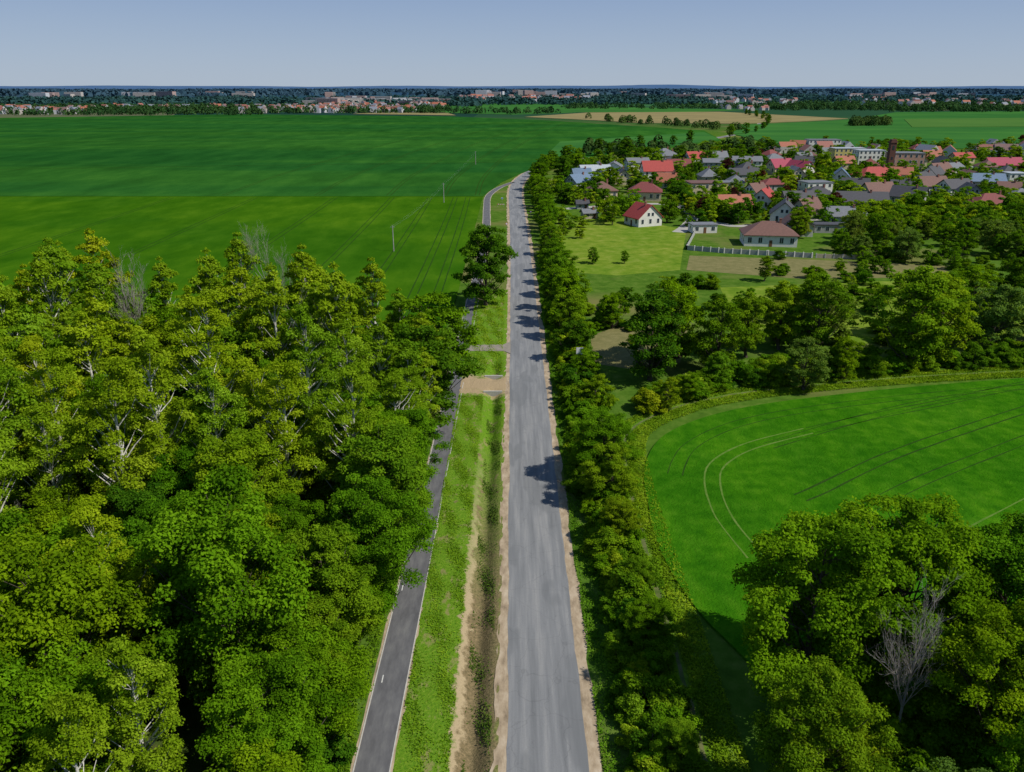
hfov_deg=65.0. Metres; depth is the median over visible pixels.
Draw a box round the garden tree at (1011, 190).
[1001,187,1018,196]
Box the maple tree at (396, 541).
[322,471,437,614]
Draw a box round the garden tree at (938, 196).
[929,194,944,198]
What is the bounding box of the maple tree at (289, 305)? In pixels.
[267,285,303,313]
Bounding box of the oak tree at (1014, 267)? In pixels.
[989,253,1023,306]
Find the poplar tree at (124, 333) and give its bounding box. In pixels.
[97,315,152,373]
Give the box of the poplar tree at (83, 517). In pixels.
[36,491,160,658]
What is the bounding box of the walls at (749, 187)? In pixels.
[744,184,755,194]
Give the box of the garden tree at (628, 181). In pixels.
[624,179,634,190]
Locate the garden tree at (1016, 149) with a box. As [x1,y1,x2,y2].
[1002,146,1023,156]
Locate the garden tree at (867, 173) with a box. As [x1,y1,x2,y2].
[864,172,876,175]
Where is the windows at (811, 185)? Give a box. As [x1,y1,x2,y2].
[799,182,830,190]
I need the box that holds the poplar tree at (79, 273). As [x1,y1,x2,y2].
[54,240,83,311]
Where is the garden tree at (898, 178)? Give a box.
[893,175,909,184]
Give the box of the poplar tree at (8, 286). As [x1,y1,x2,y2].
[1,275,14,290]
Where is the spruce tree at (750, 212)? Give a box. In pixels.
[747,204,754,218]
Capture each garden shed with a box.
[574,198,589,208]
[579,206,598,218]
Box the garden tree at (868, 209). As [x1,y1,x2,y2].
[849,204,878,225]
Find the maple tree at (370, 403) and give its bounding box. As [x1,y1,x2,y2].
[303,389,395,470]
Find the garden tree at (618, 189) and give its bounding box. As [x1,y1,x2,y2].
[614,184,623,196]
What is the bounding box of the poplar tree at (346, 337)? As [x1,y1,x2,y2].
[315,318,379,412]
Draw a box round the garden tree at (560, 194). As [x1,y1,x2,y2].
[550,179,569,201]
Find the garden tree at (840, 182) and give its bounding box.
[835,180,845,190]
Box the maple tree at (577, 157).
[569,152,588,168]
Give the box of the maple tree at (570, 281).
[544,267,592,316]
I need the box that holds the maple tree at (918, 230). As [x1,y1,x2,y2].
[905,229,924,249]
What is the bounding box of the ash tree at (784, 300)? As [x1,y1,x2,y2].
[755,279,809,349]
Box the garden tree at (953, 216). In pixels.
[945,214,958,225]
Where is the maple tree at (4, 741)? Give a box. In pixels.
[0,730,45,771]
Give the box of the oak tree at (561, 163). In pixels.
[549,155,574,177]
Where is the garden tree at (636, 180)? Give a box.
[631,178,644,186]
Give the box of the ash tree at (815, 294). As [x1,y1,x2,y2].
[790,271,858,353]
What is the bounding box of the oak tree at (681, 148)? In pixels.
[673,145,686,153]
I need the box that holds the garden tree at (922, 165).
[914,163,926,171]
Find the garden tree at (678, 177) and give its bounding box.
[675,172,687,179]
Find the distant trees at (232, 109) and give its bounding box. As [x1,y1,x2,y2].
[0,99,1023,114]
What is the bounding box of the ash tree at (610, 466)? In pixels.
[577,441,639,496]
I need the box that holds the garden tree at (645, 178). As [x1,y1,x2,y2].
[638,175,648,180]
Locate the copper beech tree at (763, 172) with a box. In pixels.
[757,170,765,180]
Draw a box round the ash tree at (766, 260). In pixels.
[754,255,776,280]
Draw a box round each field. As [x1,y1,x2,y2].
[0,114,720,195]
[0,196,482,334]
[356,112,455,115]
[442,103,732,114]
[529,112,847,123]
[548,132,718,155]
[644,378,1023,771]
[734,111,1023,148]
[904,118,1023,126]
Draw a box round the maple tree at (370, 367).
[366,337,414,409]
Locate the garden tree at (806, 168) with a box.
[801,164,815,176]
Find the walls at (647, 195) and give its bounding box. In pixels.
[628,192,660,201]
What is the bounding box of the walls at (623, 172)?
[613,170,631,184]
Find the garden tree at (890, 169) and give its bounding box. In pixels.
[881,168,898,179]
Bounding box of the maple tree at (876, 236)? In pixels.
[858,213,895,253]
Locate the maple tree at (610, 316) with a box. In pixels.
[597,292,630,328]
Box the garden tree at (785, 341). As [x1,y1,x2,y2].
[763,322,794,344]
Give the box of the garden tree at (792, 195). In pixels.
[784,191,801,203]
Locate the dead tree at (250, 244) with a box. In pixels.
[240,221,292,311]
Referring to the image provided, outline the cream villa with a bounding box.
[685,180,723,193]
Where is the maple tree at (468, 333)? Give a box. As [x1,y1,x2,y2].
[390,290,482,393]
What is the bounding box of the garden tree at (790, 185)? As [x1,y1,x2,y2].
[781,175,798,189]
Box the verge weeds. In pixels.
[461,395,501,771]
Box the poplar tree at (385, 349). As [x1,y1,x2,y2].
[358,316,406,409]
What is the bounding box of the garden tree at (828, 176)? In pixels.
[823,173,837,180]
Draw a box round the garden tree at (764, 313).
[754,300,774,320]
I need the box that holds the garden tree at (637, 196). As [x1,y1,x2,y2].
[626,188,642,202]
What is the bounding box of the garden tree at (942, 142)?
[939,140,949,147]
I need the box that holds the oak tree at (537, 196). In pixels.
[531,194,541,208]
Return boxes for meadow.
[556,218,685,275]
[720,279,1023,343]
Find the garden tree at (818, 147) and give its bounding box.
[812,144,823,154]
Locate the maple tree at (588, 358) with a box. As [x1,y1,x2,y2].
[573,348,602,374]
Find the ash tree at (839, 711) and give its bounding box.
[807,691,879,771]
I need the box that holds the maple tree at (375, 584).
[295,527,394,614]
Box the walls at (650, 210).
[624,206,661,226]
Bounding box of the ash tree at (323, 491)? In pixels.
[293,399,363,510]
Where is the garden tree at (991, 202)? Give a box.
[981,200,995,208]
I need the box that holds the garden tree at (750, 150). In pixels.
[746,147,754,155]
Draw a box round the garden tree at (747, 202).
[742,197,756,215]
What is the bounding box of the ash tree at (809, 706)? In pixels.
[749,655,900,771]
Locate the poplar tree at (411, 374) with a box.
[380,365,435,424]
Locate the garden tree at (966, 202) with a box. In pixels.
[955,200,983,218]
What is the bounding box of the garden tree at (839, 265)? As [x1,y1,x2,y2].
[834,257,847,270]
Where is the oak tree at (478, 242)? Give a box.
[451,223,518,305]
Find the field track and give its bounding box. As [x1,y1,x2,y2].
[624,370,1023,767]
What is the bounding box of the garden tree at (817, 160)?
[813,154,822,167]
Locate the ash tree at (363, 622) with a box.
[286,550,387,651]
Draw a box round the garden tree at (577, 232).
[575,225,585,237]
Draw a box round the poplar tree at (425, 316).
[412,313,444,369]
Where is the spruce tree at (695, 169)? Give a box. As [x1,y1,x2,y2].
[692,162,698,177]
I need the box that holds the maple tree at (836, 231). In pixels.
[829,228,850,248]
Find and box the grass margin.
[621,367,1023,771]
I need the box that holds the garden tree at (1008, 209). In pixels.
[1002,202,1018,218]
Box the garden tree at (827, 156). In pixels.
[817,151,831,165]
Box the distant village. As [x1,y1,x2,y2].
[0,94,1023,156]
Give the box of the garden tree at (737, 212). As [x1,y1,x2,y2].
[723,202,747,223]
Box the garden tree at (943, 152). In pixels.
[936,151,951,159]
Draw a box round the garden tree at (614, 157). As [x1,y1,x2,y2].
[607,151,617,161]
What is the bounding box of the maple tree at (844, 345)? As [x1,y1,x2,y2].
[830,336,865,380]
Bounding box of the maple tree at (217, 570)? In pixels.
[130,462,331,705]
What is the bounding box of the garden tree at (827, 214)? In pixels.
[812,202,839,221]
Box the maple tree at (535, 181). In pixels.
[524,174,548,193]
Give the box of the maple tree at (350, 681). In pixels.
[249,620,373,755]
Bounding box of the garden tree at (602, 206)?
[594,197,619,221]
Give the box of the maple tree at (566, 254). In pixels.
[538,245,578,276]
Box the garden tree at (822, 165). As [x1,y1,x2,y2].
[815,164,829,176]
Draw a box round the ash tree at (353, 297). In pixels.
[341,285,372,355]
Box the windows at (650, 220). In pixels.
[625,212,659,223]
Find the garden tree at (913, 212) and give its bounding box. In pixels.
[902,206,925,226]
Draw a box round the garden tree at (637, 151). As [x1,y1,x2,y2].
[633,149,643,156]
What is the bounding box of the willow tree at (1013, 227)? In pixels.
[1001,220,1022,242]
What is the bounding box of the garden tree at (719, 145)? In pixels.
[709,140,721,150]
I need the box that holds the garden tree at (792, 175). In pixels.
[784,174,796,184]
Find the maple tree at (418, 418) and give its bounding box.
[382,407,451,494]
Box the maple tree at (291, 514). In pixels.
[261,492,332,569]
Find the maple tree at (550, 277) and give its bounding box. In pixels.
[539,264,581,305]
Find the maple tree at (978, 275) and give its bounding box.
[957,263,1002,309]
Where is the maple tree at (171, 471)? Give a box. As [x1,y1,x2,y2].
[138,439,208,506]
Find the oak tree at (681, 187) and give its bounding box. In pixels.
[664,180,694,210]
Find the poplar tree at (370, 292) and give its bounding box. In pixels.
[353,257,393,344]
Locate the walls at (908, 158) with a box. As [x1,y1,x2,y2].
[884,152,925,169]
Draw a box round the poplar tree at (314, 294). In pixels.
[298,281,341,385]
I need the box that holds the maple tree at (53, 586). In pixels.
[0,526,192,771]
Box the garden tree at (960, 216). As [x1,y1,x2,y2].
[950,207,966,228]
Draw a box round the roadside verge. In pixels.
[393,289,507,771]
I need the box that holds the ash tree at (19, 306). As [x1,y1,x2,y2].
[1,302,53,338]
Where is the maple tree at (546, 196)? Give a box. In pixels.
[538,193,554,209]
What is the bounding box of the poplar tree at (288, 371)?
[245,360,327,505]
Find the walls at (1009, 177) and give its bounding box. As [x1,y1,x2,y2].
[1001,172,1023,180]
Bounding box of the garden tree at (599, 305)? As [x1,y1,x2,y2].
[596,302,619,313]
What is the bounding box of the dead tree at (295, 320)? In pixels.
[282,281,331,373]
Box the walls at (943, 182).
[934,180,954,193]
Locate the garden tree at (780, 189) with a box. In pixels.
[774,187,785,191]
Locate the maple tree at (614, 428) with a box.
[562,405,644,469]
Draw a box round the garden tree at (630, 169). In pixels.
[627,160,639,174]
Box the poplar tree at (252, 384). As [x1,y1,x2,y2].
[233,363,297,503]
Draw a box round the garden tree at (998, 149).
[994,146,1004,156]
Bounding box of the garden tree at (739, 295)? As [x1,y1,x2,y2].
[731,290,747,301]
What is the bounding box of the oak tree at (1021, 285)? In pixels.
[1018,283,1023,332]
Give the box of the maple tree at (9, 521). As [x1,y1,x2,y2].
[0,506,132,678]
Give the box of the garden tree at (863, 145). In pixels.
[856,141,865,147]
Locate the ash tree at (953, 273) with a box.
[939,269,974,321]
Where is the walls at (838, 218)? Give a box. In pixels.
[823,210,848,221]
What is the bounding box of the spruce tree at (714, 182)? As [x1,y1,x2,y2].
[711,180,717,193]
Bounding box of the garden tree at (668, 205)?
[659,199,681,222]
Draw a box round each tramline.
[171,197,337,306]
[223,123,475,194]
[269,197,394,315]
[315,123,508,194]
[348,197,432,313]
[387,124,530,194]
[401,197,457,313]
[428,197,469,306]
[442,123,552,194]
[667,384,1023,474]
[704,428,812,557]
[765,384,1022,447]
[794,405,1023,500]
[806,381,1023,432]
[864,435,1023,511]
[967,498,1023,527]
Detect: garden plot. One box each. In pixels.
[590,325,686,368]
[686,256,951,278]
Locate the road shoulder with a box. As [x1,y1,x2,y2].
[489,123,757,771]
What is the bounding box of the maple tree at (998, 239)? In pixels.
[988,232,1010,253]
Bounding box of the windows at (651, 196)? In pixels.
[630,194,658,198]
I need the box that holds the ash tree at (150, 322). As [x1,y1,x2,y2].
[122,313,189,377]
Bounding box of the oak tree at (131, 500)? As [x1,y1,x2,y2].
[98,478,170,593]
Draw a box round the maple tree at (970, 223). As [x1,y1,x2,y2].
[949,218,981,242]
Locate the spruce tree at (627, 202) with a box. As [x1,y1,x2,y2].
[621,198,628,211]
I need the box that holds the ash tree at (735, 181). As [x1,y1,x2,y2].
[729,178,744,189]
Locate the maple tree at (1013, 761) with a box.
[977,716,1023,771]
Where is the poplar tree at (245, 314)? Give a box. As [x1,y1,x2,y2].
[227,276,288,369]
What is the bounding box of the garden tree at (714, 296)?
[708,293,723,305]
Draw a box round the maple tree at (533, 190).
[530,186,548,203]
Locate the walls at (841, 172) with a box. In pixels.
[833,169,848,186]
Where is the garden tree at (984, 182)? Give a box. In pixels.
[978,174,997,189]
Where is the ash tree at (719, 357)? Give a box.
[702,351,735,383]
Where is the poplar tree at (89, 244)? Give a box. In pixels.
[64,228,134,299]
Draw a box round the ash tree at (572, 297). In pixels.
[547,289,586,327]
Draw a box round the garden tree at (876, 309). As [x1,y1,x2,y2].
[866,295,885,314]
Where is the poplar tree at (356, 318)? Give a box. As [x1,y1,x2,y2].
[328,287,364,348]
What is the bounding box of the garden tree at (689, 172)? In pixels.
[683,170,694,179]
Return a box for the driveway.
[448,341,510,353]
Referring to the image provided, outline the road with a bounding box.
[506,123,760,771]
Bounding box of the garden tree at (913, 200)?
[904,195,921,210]
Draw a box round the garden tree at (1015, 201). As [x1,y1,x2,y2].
[998,196,1022,215]
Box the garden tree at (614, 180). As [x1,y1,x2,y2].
[610,171,625,184]
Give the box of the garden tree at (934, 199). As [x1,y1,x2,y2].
[921,198,937,208]
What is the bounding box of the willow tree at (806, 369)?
[777,336,832,390]
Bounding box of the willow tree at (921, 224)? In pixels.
[917,219,933,239]
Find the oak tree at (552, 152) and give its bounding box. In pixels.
[547,150,558,158]
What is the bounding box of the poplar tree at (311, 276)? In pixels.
[288,262,332,371]
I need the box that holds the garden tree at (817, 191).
[807,189,827,202]
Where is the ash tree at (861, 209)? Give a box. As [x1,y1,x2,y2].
[838,207,867,232]
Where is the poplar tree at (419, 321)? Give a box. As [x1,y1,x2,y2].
[407,312,438,383]
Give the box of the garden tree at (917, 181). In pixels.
[911,178,926,186]
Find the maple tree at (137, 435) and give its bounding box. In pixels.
[126,405,190,443]
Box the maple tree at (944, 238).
[931,223,959,244]
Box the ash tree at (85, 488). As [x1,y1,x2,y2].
[47,429,133,516]
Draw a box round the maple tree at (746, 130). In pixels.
[741,122,749,133]
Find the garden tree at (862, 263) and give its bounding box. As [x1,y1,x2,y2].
[854,259,869,271]
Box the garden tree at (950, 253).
[942,246,966,263]
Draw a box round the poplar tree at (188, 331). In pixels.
[170,323,231,407]
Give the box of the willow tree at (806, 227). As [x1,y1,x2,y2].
[788,213,811,235]
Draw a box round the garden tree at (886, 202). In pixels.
[876,200,892,210]
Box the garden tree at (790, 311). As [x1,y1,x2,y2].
[777,306,796,323]
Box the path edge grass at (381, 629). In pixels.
[330,411,433,771]
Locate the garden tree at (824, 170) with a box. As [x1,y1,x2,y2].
[811,167,826,178]
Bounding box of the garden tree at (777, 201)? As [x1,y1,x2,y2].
[768,198,784,209]
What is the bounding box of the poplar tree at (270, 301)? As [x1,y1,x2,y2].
[248,262,300,375]
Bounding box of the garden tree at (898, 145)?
[897,140,910,150]
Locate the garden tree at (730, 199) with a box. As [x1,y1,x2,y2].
[716,197,735,216]
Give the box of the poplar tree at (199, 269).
[180,265,228,314]
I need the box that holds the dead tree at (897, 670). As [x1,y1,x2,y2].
[867,571,959,721]
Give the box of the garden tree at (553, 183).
[546,179,559,194]
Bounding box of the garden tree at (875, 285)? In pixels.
[866,284,883,298]
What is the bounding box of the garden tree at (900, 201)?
[889,200,904,207]
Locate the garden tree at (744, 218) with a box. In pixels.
[740,210,749,220]
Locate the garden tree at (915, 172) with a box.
[903,171,921,179]
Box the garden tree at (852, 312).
[826,299,854,320]
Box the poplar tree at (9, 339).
[0,336,25,476]
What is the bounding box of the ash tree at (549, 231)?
[536,225,560,249]
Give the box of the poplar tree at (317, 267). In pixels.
[300,260,330,290]
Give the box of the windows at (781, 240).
[740,233,794,243]
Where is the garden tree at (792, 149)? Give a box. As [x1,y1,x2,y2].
[785,145,798,156]
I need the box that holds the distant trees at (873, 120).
[581,113,892,154]
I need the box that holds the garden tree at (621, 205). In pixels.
[599,195,628,214]
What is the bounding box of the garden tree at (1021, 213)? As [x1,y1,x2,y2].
[1008,210,1023,223]
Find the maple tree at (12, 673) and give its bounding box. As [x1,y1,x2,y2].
[0,654,37,771]
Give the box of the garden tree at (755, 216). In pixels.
[750,214,764,223]
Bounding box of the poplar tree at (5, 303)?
[0,275,39,380]
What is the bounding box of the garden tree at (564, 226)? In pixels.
[557,221,570,234]
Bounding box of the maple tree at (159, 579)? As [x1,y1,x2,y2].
[138,539,244,667]
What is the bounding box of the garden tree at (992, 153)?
[988,151,996,156]
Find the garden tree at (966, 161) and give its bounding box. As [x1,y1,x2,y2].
[961,160,971,169]
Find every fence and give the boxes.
[687,245,812,257]
[815,253,860,258]
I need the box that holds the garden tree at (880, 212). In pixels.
[869,210,902,231]
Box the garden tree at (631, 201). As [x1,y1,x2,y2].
[620,189,635,206]
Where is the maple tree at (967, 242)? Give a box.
[956,227,979,254]
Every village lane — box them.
[567,203,696,232]
[693,217,821,226]
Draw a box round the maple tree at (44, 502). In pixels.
[18,486,120,548]
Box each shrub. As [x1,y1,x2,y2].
[321,728,357,770]
[349,638,359,651]
[537,248,548,260]
[537,253,551,267]
[543,313,552,323]
[546,315,568,331]
[547,308,581,324]
[547,333,560,343]
[550,344,557,356]
[553,336,585,351]
[553,362,568,371]
[554,364,573,380]
[554,385,572,402]
[555,348,565,357]
[555,356,565,364]
[557,379,570,388]
[558,367,594,386]
[560,396,576,414]
[560,466,593,492]
[561,449,580,472]
[562,328,597,338]
[562,351,579,364]
[562,382,599,404]
[563,421,576,433]
[563,430,583,447]
[564,346,584,360]
[565,411,582,426]
[566,441,577,452]
[567,399,596,419]
[567,404,581,418]
[568,397,600,414]
[569,389,601,405]
[570,476,591,499]
[575,319,594,327]
[576,361,598,374]
[579,501,598,517]
[580,488,599,506]
[580,496,595,507]
[580,537,612,560]
[581,364,594,381]
[581,516,601,539]
[584,302,595,314]
[584,507,613,528]
[587,489,625,513]
[587,554,611,577]
[588,488,614,505]
[588,527,599,539]
[590,312,604,322]
[590,392,615,415]
[590,526,630,561]
[592,469,641,487]
[592,517,631,547]
[593,322,603,330]
[596,596,619,622]
[598,572,611,589]
[600,566,652,617]
[600,629,629,652]
[601,566,646,598]
[601,601,627,626]
[602,641,641,671]
[603,606,627,630]
[604,679,642,712]
[605,549,623,569]
[606,548,633,560]
[613,723,650,749]
[614,554,665,589]
[614,597,662,646]
[614,667,633,684]
[614,687,652,725]
[615,527,646,552]
[615,672,695,725]
[617,286,634,301]
[620,489,628,499]
[621,484,635,497]
[621,670,653,707]
[622,499,644,519]
[623,752,662,771]
[625,334,637,345]
[626,711,662,770]
[626,748,653,762]
[629,544,655,564]
[630,387,667,413]
[635,710,670,733]
[637,745,673,771]
[640,702,704,731]
[642,622,678,650]
[644,384,662,394]
[645,764,668,771]
[651,381,661,390]
[662,673,679,685]
[664,683,692,709]
[666,275,678,282]
[669,373,703,394]
[669,752,726,771]
[673,378,699,399]
[683,370,716,391]
[684,279,697,287]
[688,377,709,400]
[693,274,706,288]
[700,381,712,396]
[701,368,733,388]
[703,273,720,288]
[716,381,725,391]
[724,376,736,389]
[726,359,754,382]
[737,366,770,390]
[741,376,754,387]
[745,371,766,382]
[747,288,756,294]
[748,354,770,362]
[748,360,757,369]
[754,358,770,367]
[755,361,768,367]
[757,365,790,387]
[758,364,787,384]
[764,359,785,375]
[769,354,787,362]
[772,250,787,259]
[772,263,790,275]
[777,360,788,373]
[794,358,819,379]
[801,265,821,275]
[813,358,838,379]
[822,347,844,359]
[824,362,839,379]
[828,762,845,771]
[829,329,851,343]
[837,270,851,276]
[838,356,868,375]
[841,276,851,282]
[842,250,851,256]
[845,284,867,295]
[850,357,868,373]
[852,264,873,278]
[854,270,875,284]
[855,344,887,361]
[856,353,892,377]
[859,679,920,748]
[865,282,883,293]
[866,323,884,333]
[867,720,906,763]
[868,354,888,370]
[872,326,891,344]
[879,246,892,258]
[880,299,889,306]
[884,355,909,375]
[886,349,905,367]
[889,251,907,262]
[891,683,956,748]
[891,747,944,771]
[892,280,903,286]
[900,354,919,373]
[905,717,986,771]
[909,353,934,370]
[917,353,940,371]
[926,352,944,366]
[927,254,945,264]
[936,345,963,360]
[936,355,963,367]
[952,359,968,370]
[953,268,970,275]
[957,255,971,267]
[960,342,982,361]
[960,347,987,369]
[966,337,993,349]
[975,255,990,263]
[980,346,1005,358]
[982,263,994,270]
[986,352,1001,366]
[989,251,1001,259]
[993,341,1017,359]
[993,351,1023,368]
[1003,337,1020,352]
[1003,352,1023,367]
[1011,341,1023,349]
[1016,346,1023,362]
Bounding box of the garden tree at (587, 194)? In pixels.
[576,182,591,199]
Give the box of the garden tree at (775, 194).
[766,191,780,206]
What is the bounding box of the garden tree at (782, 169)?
[774,168,787,179]
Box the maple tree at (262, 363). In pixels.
[231,358,306,454]
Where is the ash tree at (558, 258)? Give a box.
[542,253,569,289]
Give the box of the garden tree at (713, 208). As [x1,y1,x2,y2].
[699,198,716,219]
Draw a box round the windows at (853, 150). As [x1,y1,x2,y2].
[853,150,884,162]
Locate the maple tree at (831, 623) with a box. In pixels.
[727,508,931,704]
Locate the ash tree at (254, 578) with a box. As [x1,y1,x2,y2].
[202,495,288,630]
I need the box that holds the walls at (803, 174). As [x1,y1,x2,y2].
[792,168,806,179]
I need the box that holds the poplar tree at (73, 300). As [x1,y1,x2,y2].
[46,296,102,346]
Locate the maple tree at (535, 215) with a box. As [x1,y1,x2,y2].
[531,199,560,222]
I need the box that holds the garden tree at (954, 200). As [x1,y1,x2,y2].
[943,195,965,208]
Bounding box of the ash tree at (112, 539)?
[63,521,168,642]
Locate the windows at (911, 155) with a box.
[885,153,923,168]
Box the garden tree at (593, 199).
[589,191,598,202]
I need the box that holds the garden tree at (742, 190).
[738,188,747,193]
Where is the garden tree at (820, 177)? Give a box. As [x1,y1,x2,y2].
[813,172,826,179]
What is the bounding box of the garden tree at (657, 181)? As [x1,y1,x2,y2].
[648,173,663,187]
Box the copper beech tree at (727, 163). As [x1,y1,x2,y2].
[722,158,734,168]
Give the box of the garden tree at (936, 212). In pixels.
[924,208,949,230]
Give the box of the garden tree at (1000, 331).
[985,307,1008,334]
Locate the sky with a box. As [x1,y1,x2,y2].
[0,0,1023,86]
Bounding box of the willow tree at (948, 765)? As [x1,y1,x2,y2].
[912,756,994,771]
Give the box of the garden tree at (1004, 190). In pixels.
[996,187,1014,195]
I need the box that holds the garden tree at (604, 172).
[596,168,608,179]
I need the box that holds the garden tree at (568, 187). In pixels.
[558,184,576,203]
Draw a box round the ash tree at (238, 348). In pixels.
[204,328,256,377]
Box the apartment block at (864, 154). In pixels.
[852,149,885,163]
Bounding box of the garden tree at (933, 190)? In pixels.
[930,185,945,195]
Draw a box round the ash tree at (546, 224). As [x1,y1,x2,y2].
[539,222,552,236]
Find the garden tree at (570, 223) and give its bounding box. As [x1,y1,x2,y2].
[564,214,579,228]
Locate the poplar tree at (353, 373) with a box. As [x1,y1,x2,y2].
[297,359,395,490]
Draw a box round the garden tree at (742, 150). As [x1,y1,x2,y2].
[736,144,749,155]
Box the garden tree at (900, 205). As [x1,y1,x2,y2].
[881,201,907,214]
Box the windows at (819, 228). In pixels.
[817,226,844,230]
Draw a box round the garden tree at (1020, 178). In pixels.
[1013,176,1023,183]
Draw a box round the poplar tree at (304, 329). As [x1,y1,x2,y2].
[263,302,341,489]
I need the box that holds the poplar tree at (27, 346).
[3,332,87,478]
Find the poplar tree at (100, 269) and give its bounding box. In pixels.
[75,255,117,314]
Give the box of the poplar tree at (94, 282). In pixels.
[72,264,128,354]
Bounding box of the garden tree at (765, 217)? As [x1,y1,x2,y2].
[759,211,768,220]
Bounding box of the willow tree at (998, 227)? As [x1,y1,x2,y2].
[973,219,1014,250]
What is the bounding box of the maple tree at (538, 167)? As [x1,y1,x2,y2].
[528,162,550,180]
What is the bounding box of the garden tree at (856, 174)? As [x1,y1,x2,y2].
[849,168,863,177]
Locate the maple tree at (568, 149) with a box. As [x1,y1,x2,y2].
[562,145,576,163]
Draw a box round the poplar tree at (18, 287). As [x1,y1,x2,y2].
[11,263,49,313]
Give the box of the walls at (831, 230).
[811,223,847,232]
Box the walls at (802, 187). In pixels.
[797,181,832,191]
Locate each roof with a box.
[564,173,590,183]
[569,168,592,174]
[578,164,610,170]
[586,181,618,190]
[609,160,622,166]
[622,201,663,219]
[623,157,649,162]
[627,182,662,192]
[639,160,673,171]
[656,172,680,182]
[660,150,676,155]
[666,159,691,165]
[685,151,701,158]
[687,222,717,225]
[696,168,719,176]
[701,158,739,162]
[707,151,728,157]
[717,194,753,204]
[725,174,745,182]
[728,168,758,174]
[731,156,763,161]
[734,162,759,169]
[739,221,799,236]
[744,182,766,192]
[755,187,773,200]
[761,178,787,184]
[762,149,781,155]
[765,158,790,167]
[768,153,782,158]
[769,198,794,214]
[778,213,813,226]
[779,190,817,203]
[785,159,814,170]
[788,165,807,175]
[793,197,823,211]
[795,152,812,155]
[795,155,814,162]
[798,180,833,182]
[807,186,830,194]
[812,222,843,225]
[824,206,867,216]
[831,156,856,163]
[831,191,889,202]
[834,166,851,177]
[841,177,870,187]
[849,166,900,176]
[859,158,879,165]
[860,181,893,191]
[885,151,925,153]
[889,185,929,196]
[890,166,913,174]
[890,179,914,184]
[910,171,935,178]
[917,176,947,186]
[922,150,944,156]
[922,162,955,171]
[922,165,944,174]
[931,155,952,162]
[936,178,970,189]
[947,152,975,157]
[950,162,965,168]
[953,182,982,192]
[961,169,978,172]
[967,193,1016,204]
[970,173,1007,181]
[972,160,997,166]
[983,157,1023,165]
[992,165,1017,170]
[996,181,1022,188]
[1002,171,1023,173]
[1012,188,1023,195]
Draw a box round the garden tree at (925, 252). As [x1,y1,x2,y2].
[916,245,940,264]
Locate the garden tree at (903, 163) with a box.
[896,161,908,166]
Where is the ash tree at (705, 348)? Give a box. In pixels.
[686,298,756,364]
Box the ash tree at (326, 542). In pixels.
[263,520,385,652]
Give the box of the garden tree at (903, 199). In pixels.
[895,194,907,204]
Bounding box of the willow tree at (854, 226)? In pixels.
[839,210,868,244]
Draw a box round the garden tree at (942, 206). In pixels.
[929,204,951,215]
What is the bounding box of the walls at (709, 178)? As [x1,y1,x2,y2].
[697,175,713,179]
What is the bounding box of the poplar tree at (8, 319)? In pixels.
[0,308,23,353]
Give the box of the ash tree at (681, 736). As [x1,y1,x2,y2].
[649,717,702,771]
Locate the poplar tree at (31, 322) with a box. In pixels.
[0,304,76,401]
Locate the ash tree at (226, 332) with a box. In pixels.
[188,318,273,383]
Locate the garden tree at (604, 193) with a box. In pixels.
[595,188,613,206]
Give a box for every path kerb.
[352,187,496,771]
[389,192,494,771]
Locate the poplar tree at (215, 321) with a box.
[145,289,254,439]
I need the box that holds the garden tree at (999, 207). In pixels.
[989,205,1007,214]
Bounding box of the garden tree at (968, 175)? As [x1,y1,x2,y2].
[953,171,972,179]
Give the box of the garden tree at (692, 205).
[689,201,697,214]
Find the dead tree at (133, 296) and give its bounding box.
[103,245,152,340]
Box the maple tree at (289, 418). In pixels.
[248,395,300,475]
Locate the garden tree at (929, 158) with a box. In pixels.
[924,151,934,162]
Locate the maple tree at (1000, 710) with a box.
[917,596,1023,771]
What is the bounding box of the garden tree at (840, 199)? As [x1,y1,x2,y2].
[834,197,850,205]
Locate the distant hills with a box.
[0,84,1023,89]
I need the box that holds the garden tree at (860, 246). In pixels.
[852,245,870,263]
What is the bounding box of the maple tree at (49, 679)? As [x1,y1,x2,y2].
[0,636,130,771]
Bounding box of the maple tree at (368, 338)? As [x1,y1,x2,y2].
[341,334,376,371]
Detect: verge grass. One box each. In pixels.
[397,395,483,771]
[465,292,504,372]
[536,269,632,771]
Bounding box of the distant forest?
[0,88,1023,96]
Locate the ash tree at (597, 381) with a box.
[572,373,618,406]
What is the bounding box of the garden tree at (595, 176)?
[584,171,603,181]
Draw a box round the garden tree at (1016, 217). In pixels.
[1007,214,1023,230]
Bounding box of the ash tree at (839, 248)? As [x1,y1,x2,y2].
[828,232,853,254]
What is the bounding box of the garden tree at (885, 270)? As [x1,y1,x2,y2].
[878,259,895,274]
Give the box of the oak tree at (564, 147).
[560,145,570,154]
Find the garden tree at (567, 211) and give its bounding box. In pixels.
[559,204,570,217]
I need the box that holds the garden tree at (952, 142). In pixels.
[945,139,954,146]
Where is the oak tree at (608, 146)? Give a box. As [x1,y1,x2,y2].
[605,142,613,154]
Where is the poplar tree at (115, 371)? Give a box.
[68,356,166,530]
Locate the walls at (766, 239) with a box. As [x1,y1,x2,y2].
[739,232,797,246]
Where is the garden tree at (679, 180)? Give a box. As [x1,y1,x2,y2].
[668,179,685,195]
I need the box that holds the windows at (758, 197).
[755,196,767,206]
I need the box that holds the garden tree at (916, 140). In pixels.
[909,137,921,145]
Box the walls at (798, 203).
[794,200,821,218]
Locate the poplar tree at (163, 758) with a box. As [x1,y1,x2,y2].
[80,634,188,771]
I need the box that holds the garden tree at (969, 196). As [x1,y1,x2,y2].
[959,193,981,206]
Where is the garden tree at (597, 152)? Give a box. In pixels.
[592,149,604,157]
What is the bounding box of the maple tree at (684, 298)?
[649,279,707,364]

